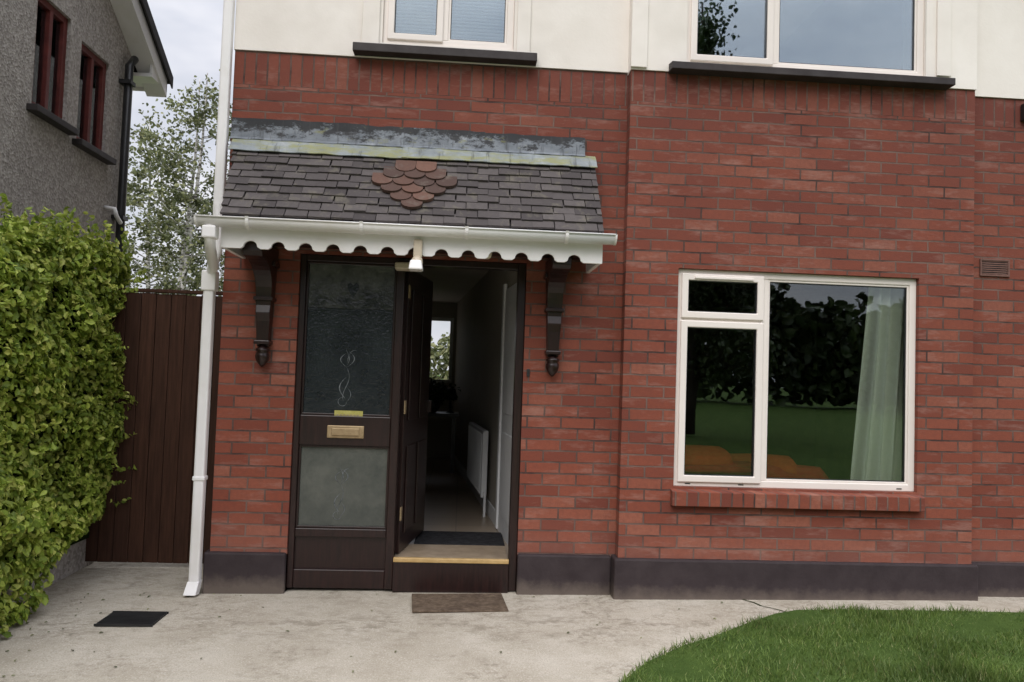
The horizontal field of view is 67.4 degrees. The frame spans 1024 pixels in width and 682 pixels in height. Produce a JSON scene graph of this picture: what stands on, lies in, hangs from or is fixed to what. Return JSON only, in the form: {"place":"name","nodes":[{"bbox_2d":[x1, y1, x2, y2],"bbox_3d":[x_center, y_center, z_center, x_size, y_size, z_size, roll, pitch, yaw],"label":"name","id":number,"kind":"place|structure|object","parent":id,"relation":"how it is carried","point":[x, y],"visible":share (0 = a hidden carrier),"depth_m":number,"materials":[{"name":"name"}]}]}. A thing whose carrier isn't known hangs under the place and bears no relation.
{"place":"outdoors","nodes":[
{"label":"outdoors","id":0,"kind":"place"},
{"bbox_2d":[0,0,133,268],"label":"gable wall","id":1,"kind":"structure","parent":0,"point":[48,166],"depth_m":6.80,"materials":[{"name":"concrete"}]},
{"bbox_2d":[32,0,67,118],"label":"window frame","id":2,"kind":"object","parent":1,"relation":"attached to","point":[51,11],"visible":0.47,"depth_m":6.61,"materials":[{"name":"wood"}]},
{"bbox_2d":[32,4,59,113],"bbox_3d":[-4.011,-2.408,6.586,0.006,0.850,0.420,2,-2,-4],"label":"window glass","id":3,"kind":"object","parent":2,"relation":"in","point":[38,58],"visible":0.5,"depth_m":6.55,"materials":[{"name":"glass"}]},
{"bbox_2d":[26,103,78,135],"bbox_3d":[-3.927,-1.889,6.570,0.110,0.057,0.680,2,-2,-4],"label":"window sill","id":4,"kind":"structure","parent":1,"relation":"attached to","point":[49,117],"depth_m":6.49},
{"bbox_2d":[76,44,105,149],"bbox_3d":[-4.054,-2.297,7.331,0.064,0.930,0.560,2,-2,-4],"label":"window frame","id":5,"kind":"object","parent":1,"relation":"attached to","point":[92,58],"visible":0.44,"depth_m":7.36,"materials":[{"name":"wood"}]},
{"bbox_2d":[77,52,98,145],"bbox_3d":[-4.063,-2.297,7.331,0.006,0.810,0.440,2,-2,-4],"label":"window glass","id":6,"kind":"object","parent":5,"relation":"in","point":[82,86],"visible":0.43,"depth_m":7.30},
{"bbox_2d":[72,138,116,164],"bbox_3d":[-3.978,-1.798,7.316,0.110,0.057,0.700,2,-2,-4],"label":"window sill","id":7,"kind":"structure","parent":1,"relation":"attached to","point":[92,150],"depth_m":7.23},
{"bbox_2d":[103,205,122,223],"bbox_3d":[-3.987,-1.263,7.696,0.143,0.162,0.168,2,-2,-4],"label":"waste pipe","id":8,"kind":"object","parent":1,"relation":"attached to","point":[116,215],"visible":1,"depth_m":7.62,"materials":[{"name":"white plastic"}]},
{"bbox_2d":[111,79,135,220],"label":"pipe brackets","id":9,"kind":"object","parent":1,"relation":"attached to","point":[122,82],"visible":0.55,"depth_m":7.84,"materials":[{"name":"black plastic"}]},
{"bbox_2d":[115,55,138,280],"bbox_3d":[-4.017,-0.759,7.876,0.080,4.448,0.188,2,-2,-4],"label":"neighbour downpipe","id":10,"kind":"object","parent":1,"relation":"attached to","point":[132,62],"visible":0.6,"depth_m":7.85,"materials":[{"name":"black plastic"}]},
{"bbox_2d":[110,0,163,96],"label":"verge soffit","id":11,"kind":"structure","parent":1,"relation":"attached to","point":[128,23],"depth_m":7.95,"materials":[{"name":"white plastic"}]},
{"bbox_2d":[133,72,158,86],"bbox_3d":[-7.437,-2.962,8.131,7.190,0.038,0.338,2,-2,-4],"label":"eaves box","id":12,"kind":"object","parent":1,"relation":"attached to","point":[139,79],"visible":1,"depth_m":8.27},
{"bbox_2d":[133,87,166,91],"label":"eaves fascia","id":13,"kind":"structure","parent":12,"relation":"attached to","point":[138,88],"depth_m":8.51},
{"bbox_2d":[150,65,156,77],"bbox_3d":[-3.860,-2.982,8.364,0.023,0.260,0.338,2,-2,-4],"label":"eaves cheek","id":14,"kind":"object","parent":12,"relation":"attached to","point":[152,71],"visible":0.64,"depth_m":8.21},
{"bbox_2d":[134,0,169,83],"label":"roof slab","id":15,"kind":"structure","parent":1,"relation":"on","point":[135,69],"depth_m":8.20,"materials":[{"name":"tile"}]},
{"bbox_2d":[129,0,166,96],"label":"bargeboard","id":16,"kind":"object","parent":15,"relation":"attached to","point":[147,37],"visible":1,"depth_m":8.06,"materials":[{"name":"white plastic"}]},
{"bbox_2d":[141,0,172,88],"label":"verge tiles","id":17,"kind":"object","parent":15,"relation":"attached to","point":[151,22],"visible":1,"depth_m":8.15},
{"bbox_2d":[124,0,449,374],"label":"sky","id":18,"kind":"structure","parent":0,"point":[189,31],"materials":[{"name":"white"}]},
{"bbox_2d":[395,0,504,40],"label":"bedroom porch","id":19,"kind":"object","parent":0,"point":[453,20],"depth_m":8.18,"materials":[{"name":"glass"}]},
{"bbox_2d":[418,267,488,302],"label":"hall ceiling","id":20,"kind":"structure","parent":0,"point":[453,285],"depth_m":8.60,"materials":[{"name":"paint"}]},
{"bbox_2d":[409,458,507,556],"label":"hall floor","id":21,"kind":"structure","parent":0,"point":[452,503],"depth_m":7.32,"materials":[{"name":"tile"}]},
{"bbox_2d":[427,302,456,458],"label":"hall back wall","id":22,"kind":"structure","parent":21,"relation":"on","point":[439,438],"depth_m":11.22,"materials":[{"name":"paint"}]},
{"bbox_2d":[429,317,453,382],"bbox_3d":[-1.274,0.127,11.265,0.810,0.960,0.060,2,-2,-4],"label":"hall back window","id":23,"kind":"structure","parent":22,"relation":"in","point":[451,320],"depth_m":11.26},
{"bbox_2d":[428,376,460,472],"bbox_3d":[-1.040,1.042,9.830,0.758,1.224,0.603,2,-2,-4],"label":"hall table","id":24,"kind":"object","parent":21,"relation":"on","point":[442,392],"visible":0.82,"depth_m":9.74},
{"bbox_2d":[394,544,507,558],"bbox_3d":[-0.414,1.461,5.264,0.755,0.032,0.428,2,-2,-4],"label":"threshold board","id":25,"kind":"object","parent":21,"relation":"on","point":[453,551],"visible":0.77,"depth_m":5.27,"materials":[{"name":"wood"}]},
{"bbox_2d":[393,557,508,563],"bbox_3d":[-0.398,1.439,5.034,0.755,0.029,0.032,2,-2,-4],"label":"threshold strip","id":26,"kind":"object","parent":25,"relation":"attached to","point":[450,560],"visible":1,"depth_m":5.02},
{"bbox_2d":[414,531,504,545],"bbox_3d":[-0.397,1.492,5.805,0.660,0.012,0.450,2,-2,-4],"label":"hall mat","id":27,"kind":"object","parent":21,"relation":"on","point":[459,538],"visible":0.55,"depth_m":5.77,"materials":[{"name":"fabric"}]},
{"bbox_2d":[467,422,488,516],"bbox_3d":[-0.343,1.197,7.400,0.060,0.750,1.308,2,-3,-9],"label":"radiator","id":28,"kind":"object","parent":21,"relation":"on","point":[477,457],"visible":1,"depth_m":7.04,"materials":[{"name":"metal"}]},
{"bbox_2d":[453,270,516,507],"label":"hall right wall","id":29,"kind":"structure","parent":21,"relation":"on","point":[478,344],"depth_m":7.97,"materials":[{"name":"paint"}]},
{"bbox_2d":[450,454,507,544],"bbox_3d":[-0.432,1.547,8.278,0.013,0.120,5.915,2,-3,-9],"label":"hall skirting","id":30,"kind":"object","parent":29,"relation":"attached to","point":[489,508],"visible":0.29,"depth_m":7.75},
{"bbox_2d":[495,284,506,528],"bbox_3d":[-0.089,0.526,6.286,0.027,1.990,0.082,2,-3,-9],"label":"architrave","id":31,"kind":"object","parent":29,"relation":"attached to","point":[500,404],"visible":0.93,"depth_m":6.26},
{"bbox_2d":[498,283,516,542],"bbox_3d":[-0.017,0.535,5.862,0.012,1.940,0.768,2,-3,-9],"label":"door","id":32,"kind":"structure","parent":29,"relation":"attached to","point":[506,423],"depth_m":6.04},
{"bbox_2d":[499,432,511,525],"bbox_3d":[-0.038,1.039,5.837,0.021,0.650,0.533,2,-3,-9],"label":"door panel","id":33,"kind":"structure","parent":32,"relation":"attached to","point":[505,475],"depth_m":5.83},
{"bbox_2d":[503,302,515,415],"bbox_3d":[-0.007,0.140,5.876,0.021,0.850,0.533,2,-3,-9],"label":"door panel","id":34,"kind":"structure","parent":32,"relation":"attached to","point":[509,359],"depth_m":5.88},
{"bbox_2d":[0,562,1023,681],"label":"concrete path","id":35,"kind":"structure","parent":0,"point":[247,638],"depth_m":4.21,"materials":[{"name":"concrete"}]},
{"bbox_2d":[0,193,151,637],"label":"hedge","id":36,"kind":"object","parent":35,"relation":"on","point":[58,352],"visible":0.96,"depth_m":4.66,"materials":[{"name":"green plant"}]},
{"bbox_2d":[94,611,168,626],"bbox_3d":[-2.149,1.572,4.347,0.315,0.012,0.238,2,-2,-4],"label":"drain cover","id":37,"kind":"object","parent":35,"relation":"on","point":[134,618],"visible":1,"depth_m":4.33,"materials":[{"name":"black plastic"}]},
{"bbox_2d":[85,288,222,562],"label":"side gate","id":38,"kind":"structure","parent":35,"relation":"on","point":[151,519],"depth_m":5.53,"materials":[{"name":"wood"}]},
{"bbox_2d":[183,579,201,595],"bbox_3d":[-2.012,1.557,4.838,0.082,0.084,0.105,2,-2,-4],"label":"downpipe shoe","id":39,"kind":"object","parent":35,"relation":"on","point":[192,589],"visible":0.89,"depth_m":4.81,"materials":[{"name":"white plastic"}]},
{"bbox_2d":[2,593,722,676],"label":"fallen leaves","id":40,"kind":"object","parent":35,"relation":"on","point":[220,616],"visible":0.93,"depth_m":4.21,"materials":[{"name":"brown plant"}]},
{"bbox_2d":[286,254,526,590],"bbox_3d":[-0.709,0.554,5.465,1.495,2.180,0.804,2,-2,-4],"label":"front door","id":41,"kind":"structure","parent":35,"relation":"on","point":[328,285],"depth_m":5.10,"materials":[{"name":"brown wood"}]},
{"bbox_2d":[292,415,390,588],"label":"sidelight rails","id":42,"kind":"object","parent":41,"relation":"attached to","point":[313,430],"visible":0.71,"depth_m":5.03,"materials":[{"name":"wood"}]},
{"bbox_2d":[333,470,347,518],"bbox_3d":[-1.122,1.003,5.055,0.100,0.342,0.007,2,-2,-4],"label":"etched tulip","id":43,"kind":"object","parent":42,"relation":"attached to","point":[337,496],"visible":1,"depth_m":5.05,"materials":[{"name":"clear glass"}]},
{"bbox_2d":[298,447,387,526],"bbox_3d":[-1.112,0.959,5.062,0.590,0.540,0.008,2,-2,-4],"label":"sidelight glass","id":44,"kind":"object","parent":42,"relation":"in","point":[362,492],"visible":1,"depth_m":5.06,"materials":[{"name":"glass"}]},
{"bbox_2d":[296,444,389,528],"bbox_3d":[-1.111,0.958,5.051,0.590,0.540,0.016,2,-2,-4],"label":"glass bead","id":45,"kind":"object","parent":42,"relation":"attached to","point":[321,526],"visible":1,"depth_m":5.04,"materials":[{"name":"brown wood"}]},
{"bbox_2d":[327,425,363,438],"bbox_3d":[-1.092,0.596,5.039,0.240,0.083,0.015,2,-2,-4],"label":"letter plate","id":46,"kind":"object","parent":42,"relation":"attached to","point":[360,428],"visible":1,"depth_m":5.03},
{"bbox_2d":[331,428,358,435],"bbox_3d":[-1.091,0.596,5.029,0.180,0.049,0.009,2,-2,-4],"label":"letter flap","id":47,"kind":"object","parent":46,"relation":"attached to","point":[344,432],"visible":1,"depth_m":5.02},
{"bbox_2d":[334,410,362,415],"bbox_3d":[-1.077,0.484,5.063,0.185,0.050,0.005,2,-2,-4],"label":"sticker","id":48,"kind":"object","parent":42,"relation":"attached to","point":[352,413],"visible":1,"depth_m":5.06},
{"bbox_2d":[303,307,392,414],"bbox_3d":[-1.084,0.140,5.098,0.590,0.710,0.008,2,-2,-4],"label":"sidelight glass","id":49,"kind":"object","parent":41,"relation":"in","point":[334,335],"visible":1,"depth_m":5.09,"materials":[{"name":"glass"}]},
{"bbox_2d":[338,350,355,405],"bbox_3d":[-1.091,0.242,5.088,0.111,0.382,0.008,2,-2,-4],"label":"etched tulip","id":50,"kind":"object","parent":49,"relation":"attached to","point":[349,375],"visible":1,"depth_m":5.09,"materials":[{"name":"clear glass"}]},
{"bbox_2d":[301,261,396,416],"bbox_3d":[-1.078,-0.013,5.093,0.590,1.015,0.016,2,-2,-4],"label":"glass bead","id":51,"kind":"object","parent":41,"relation":"attached to","point":[305,329],"visible":0.86,"depth_m":5.08,"materials":[{"name":"brown wood"}]},
{"bbox_2d":[348,283,358,297],"bbox_3d":[-1.058,-0.337,5.112,0.076,0.105,0.004,2,-2,-4],"label":"glass heart","id":52,"kind":"object","parent":41,"relation":"attached to","point":[353,289],"visible":1,"depth_m":5.11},
{"bbox_2d":[395,271,432,553],"bbox_3d":[-0.707,0.478,5.562,0.045,1.920,0.796,2,-3,6],"label":"door leaf","id":53,"kind":"object","parent":41,"relation":"attached to","point":[413,431],"visible":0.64,"depth_m":5.25,"materials":[{"name":"wood"}]},
{"bbox_2d":[399,507,401,520],"bbox_3d":[-0.742,1.155,5.129,0.008,0.090,0.040,2,-3,6],"label":"hinge","id":54,"kind":"object","parent":53,"relation":"attached to","point":[400,518],"visible":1,"depth_m":5.11,"materials":[{"name":"gold metal"}]},
{"bbox_2d":[408,285,410,298],"bbox_3d":[-0.692,-0.333,5.194,0.008,0.090,0.040,2,-3,6],"label":"hinge","id":55,"kind":"object","parent":53,"relation":"attached to","point":[409,294],"visible":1,"depth_m":5.17,"materials":[{"name":"gold metal"}]},
{"bbox_2d":[392,562,508,592],"bbox_3d":[-0.406,1.554,5.095,0.755,0.192,0.140,2,-2,-4],"label":"door step","id":56,"kind":"object","parent":35,"relation":"on","point":[448,577],"depth_m":5.03,"materials":[{"name":"wood"}]},
{"bbox_2d":[412,593,508,612],"bbox_3d":[-0.332,1.631,4.790,0.580,0.012,0.360,2,-3,-8],"label":"doormat","id":57,"kind":"object","parent":35,"relation":"on","point":[458,602],"visible":1,"depth_m":4.76,"materials":[{"name":"fabric"}]},
{"bbox_2d":[202,549,1023,600],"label":"plinth","id":58,"kind":"structure","parent":35,"relation":"on","point":[614,576],"depth_m":5.03,"materials":[{"name":"paint"}]},
{"bbox_2d":[615,101,974,563],"bbox_3d":[1.922,0.148,5.276,2.400,3.412,0.280,2,-2,-4],"label":"brick wall bay","id":59,"kind":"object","parent":58,"relation":"on","point":[721,188],"visible":0.66,"depth_m":5.16,"materials":[{"name":"brick"}]},
{"bbox_2d":[677,273,763,483],"bbox_3d":[1.893,0.267,5.174,1.568,1.385,0.064,2,-2,-4],"label":"window sash","id":60,"kind":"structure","parent":59,"relation":"attached to","point":[757,327],"depth_m":5.12,"materials":[{"name":"plastic"}]},
{"bbox_2d":[684,327,755,476],"bbox_3d":[1.387,0.406,5.131,0.474,0.982,0.032,2,-2,-4],"label":"ground window casement gasket","id":61,"kind":"object","parent":60,"relation":"attached to","point":[753,413],"visible":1,"depth_m":5.13,"materials":[{"name":"black plastic"}]},
{"bbox_2d":[683,318,759,322],"bbox_3d":[1.404,-0.136,5.178,0.526,0.040,0.066,2,-2,-4],"label":"ground window transom","id":62,"kind":"object","parent":60,"relation":"attached to","point":[724,320],"visible":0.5,"depth_m":5.14,"materials":[{"name":"plastic"}]},
{"bbox_2d":[688,280,756,313],"bbox_3d":[1.411,-0.294,5.162,0.474,0.211,0.032,2,-2,-4],"label":"ground window toplight gasket","id":63,"kind":"object","parent":60,"relation":"attached to","point":[755,306],"visible":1,"depth_m":5.16,"materials":[{"name":"black plastic"}]},
{"bbox_2d":[695,276,753,280],"bbox_3d":[1.421,-0.419,5.133,0.400,0.018,0.012,2,-2,-4],"label":"trickle vent","id":64,"kind":"object","parent":60,"relation":"attached to","point":[723,278],"visible":1,"depth_m":5.13,"materials":[{"name":"plastic"}]},
{"bbox_2d":[760,279,767,480],"bbox_3d":[1.679,0.260,5.180,0.052,1.349,0.066,2,-2,-4],"label":"ground window mullion","id":65,"kind":"object","parent":60,"relation":"attached to","point":[764,373],"visible":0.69,"depth_m":5.15},
{"bbox_2d":[764,280,908,483],"bbox_3d":[2.197,0.278,5.207,0.986,1.349,0.042,2,-2,-4],"label":"ground window bead","id":66,"kind":"object","parent":60,"relation":"attached to","point":[906,384],"visible":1,"depth_m":5.19,"materials":[{"name":"plastic"}]},
{"bbox_2d":[766,282,906,481],"bbox_3d":[2.197,0.278,5.205,0.960,1.323,0.026,2,-2,-4],"label":"ground window gasket","id":67,"kind":"object","parent":60,"relation":"attached to","point":[903,388],"visible":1,"depth_m":5.22,"materials":[{"name":"black plastic"}]},
{"bbox_2d":[673,269,915,491],"bbox_3d":[1.908,0.268,5.194,1.660,1.445,0.070,2,-2,-4],"label":"window frame","id":68,"kind":"structure","parent":59,"relation":"attached to","point":[909,485],"depth_m":5.18,"materials":[{"name":"plastic"}]},
{"bbox_2d":[670,489,924,511],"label":"brick sill","id":69,"kind":"structure","parent":59,"relation":"attached to","point":[791,500],"depth_m":5.04,"materials":[{"name":"brick"}]},
{"bbox_2d":[627,70,974,120],"bbox_3d":[1.984,-1.661,5.354,2.400,0.213,0.280,2,-2,-4],"label":"soldier bay","id":70,"kind":"object","parent":59,"relation":"on","point":[666,87],"visible":0.67,"depth_m":5.21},
{"bbox_2d":[628,0,977,89],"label":"render bay","id":71,"kind":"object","parent":70,"relation":"on","point":[667,32],"visible":0.28,"depth_m":5.28,"materials":[{"name":"paint"}]},
{"bbox_2d":[687,0,923,75],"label":"window bay","id":72,"kind":"object","parent":71,"relation":"attached to","point":[771,34],"depth_m":5.24,"materials":[{"name":"plastic"}]},
{"bbox_2d":[668,61,955,89],"bbox_3d":[2.021,-1.797,5.197,1.945,0.072,0.150,2,-2,-4],"label":"window sill","id":73,"kind":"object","parent":71,"relation":"attached to","point":[804,75],"visible":0.89,"depth_m":5.14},
{"bbox_2d":[936,0,951,76],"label":"render band","id":74,"kind":"object","parent":71,"relation":"attached to","point":[943,50],"visible":1,"depth_m":5.27,"materials":[{"name":"paint"}]},
{"bbox_2d":[850,287,903,480],"bbox_3d":[2.606,0.430,5.329,0.590,2.000,0.088,2,-2,-4],"label":"curtain","id":75,"kind":"object","parent":59,"relation":"hanging from","point":[877,450],"visible":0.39,"depth_m":5.33,"materials":[{"name":"fabric"}]},
{"bbox_2d":[971,126,1023,562],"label":"brick wall side","id":76,"kind":"structure","parent":58,"relation":"on","point":[998,439],"depth_m":5.33,"materials":[{"name":"brick"}]},
{"bbox_2d":[979,259,1009,276],"bbox_3d":[3.363,-0.509,5.353,0.215,0.120,0.016,2,-2,-4],"label":"air vent","id":77,"kind":"object","parent":76,"relation":"attached to","point":[995,267],"visible":1,"depth_m":5.35,"materials":[{"name":"brown plastic"}]},
{"bbox_2d":[975,97,1023,128],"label":"soldier side","id":78,"kind":"object","parent":76,"relation":"on","point":[998,112],"depth_m":5.41,"materials":[{"name":"brick"}]},
{"bbox_2d":[975,0,1023,99],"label":"wall","id":79,"kind":"structure","parent":78,"relation":"on","point":[1000,48],"depth_m":5.41,"materials":[{"name":"paint"}]},
{"bbox_2d":[1020,104,1023,120],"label":"cable box","id":80,"kind":"object","parent":78,"relation":"attached to","point":[1022,113],"visible":1,"depth_m":5.39,"materials":[{"name":"black plastic"}]},
{"bbox_2d":[697,0,903,68],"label":"bedroom bay","id":81,"kind":"object","parent":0,"point":[862,33],"depth_m":7.58,"materials":[{"name":"glass"}]},
{"bbox_2d":[617,600,1023,681],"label":"lawn","id":82,"kind":"structure","parent":0,"point":[853,643],"depth_m":4.05,"materials":[{"name":"plant"}]},
{"label":"ground","id":83,"kind":"structure","parent":0,"visible":0},
{"bbox_2d":[0,539,93,602],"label":"garden wall","id":84,"kind":"structure","parent":83,"relation":"on","point":[71,561],"depth_m":5.24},
{"bbox_2d":[124,123,204,294],"bbox_3d":[-9.569,-1.831,20.125,3.225,7.683,3.750,2,-2,-4],"label":"birch tree","id":85,"kind":"object","parent":83,"relation":"on","point":[132,247],"visible":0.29,"depth_m":19.80,"materials":[{"name":"green plant"}]},
{"bbox_2d":[124,69,231,295],"bbox_3d":[-7.501,-2.117,17.639,3.592,8.181,3.064,2,-2,-4],"label":"birch tree","id":86,"kind":"object","parent":83,"relation":"on","point":[188,244],"visible":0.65,"depth_m":17.35,"materials":[{"name":"green plant"}]},
{"bbox_2d":[184,127,229,295],"bbox_3d":[-6.549,-1.682,19.003,3.024,7.491,3.023,0,-3,34],"label":"birch tree","id":87,"kind":"object","parent":83,"relation":"on","point":[209,200],"visible":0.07,"depth_m":18.43,"materials":[{"name":"green plant"}]},
{"bbox_2d":[210,84,626,591],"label":"brick wall","id":88,"kind":"structure","parent":83,"relation":"on","point":[568,458],"depth_m":5.10,"materials":[{"name":"brick"}]},
{"bbox_2d":[242,241,279,366],"bbox_3d":[-1.589,-0.220,4.814,0.144,0.760,0.408,2,-2,-4],"label":"corbel bracket","id":89,"kind":"object","parent":88,"relation":"attached to","point":[265,264],"visible":0.95,"depth_m":4.92,"materials":[{"name":"brown wood"}]},
{"bbox_2d":[194,117,617,272],"bbox_3d":[-0.614,-0.975,4.825,2.484,0.934,0.586,2,-2,-4],"label":"porch canopy","id":90,"kind":"object","parent":88,"relation":"attached to","point":[293,185],"visible":0.99,"depth_m":4.80,"materials":[{"name":"tile"}]},
{"bbox_2d":[204,224,218,273],"bbox_3d":[-1.847,-0.518,4.725,0.080,0.340,0.537,3,-3,-20],"label":"gutter outlet","id":91,"kind":"object","parent":90,"relation":"attached to","point":[211,255],"visible":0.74,"depth_m":4.62,"materials":[{"name":"white plastic"}]},
{"bbox_2d":[188,290,215,588],"bbox_3d":[-1.975,0.597,4.898,0.066,1.960,0.065,2,-2,-4],"label":"downpipe","id":92,"kind":"object","parent":91,"relation":"attached to","point":[201,442],"visible":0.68,"depth_m":4.87,"materials":[{"name":"white plastic"}]},
{"bbox_2d":[192,270,218,480],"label":"downpipe collars","id":93,"kind":"object","parent":92,"relation":"attached to","point":[210,282],"visible":0.9,"depth_m":4.90,"materials":[{"name":"white plastic"}]},
{"bbox_2d":[201,225,218,239],"bbox_3d":[-1.770,-0.638,4.505,0.080,0.075,0.082,2,-2,-4],"label":"outlet collar","id":94,"kind":"object","parent":91,"relation":"attached to","point":[210,231],"visible":0.92,"depth_m":4.47,"materials":[{"name":"white plastic"}]},
{"bbox_2d":[206,203,222,268],"bbox_3d":[-1.917,-0.663,4.964,0.079,0.459,0.096,0,-3,41],"label":"downpipe offset","id":95,"kind":"object","parent":91,"relation":"attached to","point":[217,208],"visible":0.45,"depth_m":4.95,"materials":[{"name":"white plastic"}]},
{"bbox_2d":[395,239,491,271],"bbox_3d":[-0.444,-0.497,4.866,0.522,0.195,0.642,3,-3,-17],"label":"security light","id":96,"kind":"object","parent":90,"relation":"attached to","point":[415,264],"visible":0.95,"depth_m":4.60,"materials":[{"name":"beige plastic"}]},
{"bbox_2d":[233,50,627,105],"bbox_3d":[-0.531,-1.757,5.293,2.630,0.228,0.280,2,-2,-4],"label":"brick band","id":97,"kind":"object","parent":88,"relation":"on","point":[411,77],"visible":0.77,"depth_m":5.15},
{"bbox_2d":[234,0,629,72],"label":"render porch","id":98,"kind":"object","parent":97,"relation":"on","point":[588,35],"visible":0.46,"depth_m":5.17,"materials":[{"name":"paint"}]},
{"bbox_2d":[213,0,234,209],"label":"corner pipe","id":99,"kind":"object","parent":98,"relation":"attached to","point":[224,97],"visible":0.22,"depth_m":5.00,"materials":[{"name":"white plastic"}]},
{"bbox_2d":[361,0,380,42],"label":"window trim","id":100,"kind":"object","parent":98,"relation":"attached to","point":[371,22],"depth_m":5.11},
{"bbox_2d":[352,42,536,65],"bbox_3d":[-0.442,-1.927,5.141,1.215,0.094,0.150,2,-2,-4],"label":"sill porch","id":101,"kind":"object","parent":98,"relation":"attached to","point":[443,53],"visible":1,"depth_m":5.08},
{"bbox_2d":[383,0,514,49],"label":"window porch","id":102,"kind":"object","parent":98,"relation":"attached to","point":[442,37],"depth_m":5.18,"materials":[{"name":"plastic"}]},
{"bbox_2d":[383,0,514,49],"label":"window frame","id":103,"kind":"structure","parent":102,"relation":"in","point":[511,3],"depth_m":5.19,"materials":[{"name":"plastic"}]},
{"bbox_2d":[395,0,504,41],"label":"venetian blind","id":104,"kind":"object","parent":98,"relation":"attached to","point":[491,14],"depth_m":5.32,"materials":[{"name":"plastic"}]},
{"bbox_2d":[516,0,531,51],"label":"window trim","id":105,"kind":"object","parent":98,"relation":"attached to","point":[524,26],"depth_m":5.18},
{"bbox_2d":[631,0,648,67],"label":"render band","id":106,"kind":"object","parent":98,"relation":"attached to","point":[639,34],"visible":1,"depth_m":5.13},
{"bbox_2d":[543,255,571,376],"bbox_3d":[0.286,-0.151,4.934,0.144,0.760,0.408,2,-2,-4],"label":"corbel bracket","id":107,"kind":"object","parent":88,"relation":"attached to","point":[555,275],"visible":0.98,"depth_m":5.04,"materials":[{"name":"brown wood"}]},
{"bbox_2d":[430,332,449,379],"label":"background shrubs","id":108,"kind":"object","parent":83,"relation":"on","point":[443,352],"visible":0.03,"depth_m":21.98,"materials":[{"name":"green plant"}]},
{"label":"living room floor","id":109,"kind":"structure","parent":0,"visible":0},
{"bbox_2d":[685,445,828,478],"bbox_3d":[1.532,1.119,5.914,1.607,0.676,1.077,2,-2,-4],"label":"sofa","id":110,"kind":"object","parent":109,"relation":"on","point":[703,459],"visible":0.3,"depth_m":5.47,"materials":[{"name":"orange fabric"}]},
{"bbox_2d":[685,281,868,479],"bbox_3d":[2.346,0.529,7.675,3.600,2.250,4.460,2,-2,-4],"label":"living room","id":111,"kind":"object","parent":109,"relation":"on","point":[816,338],"visible":0.18,"depth_m":9.87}
]}

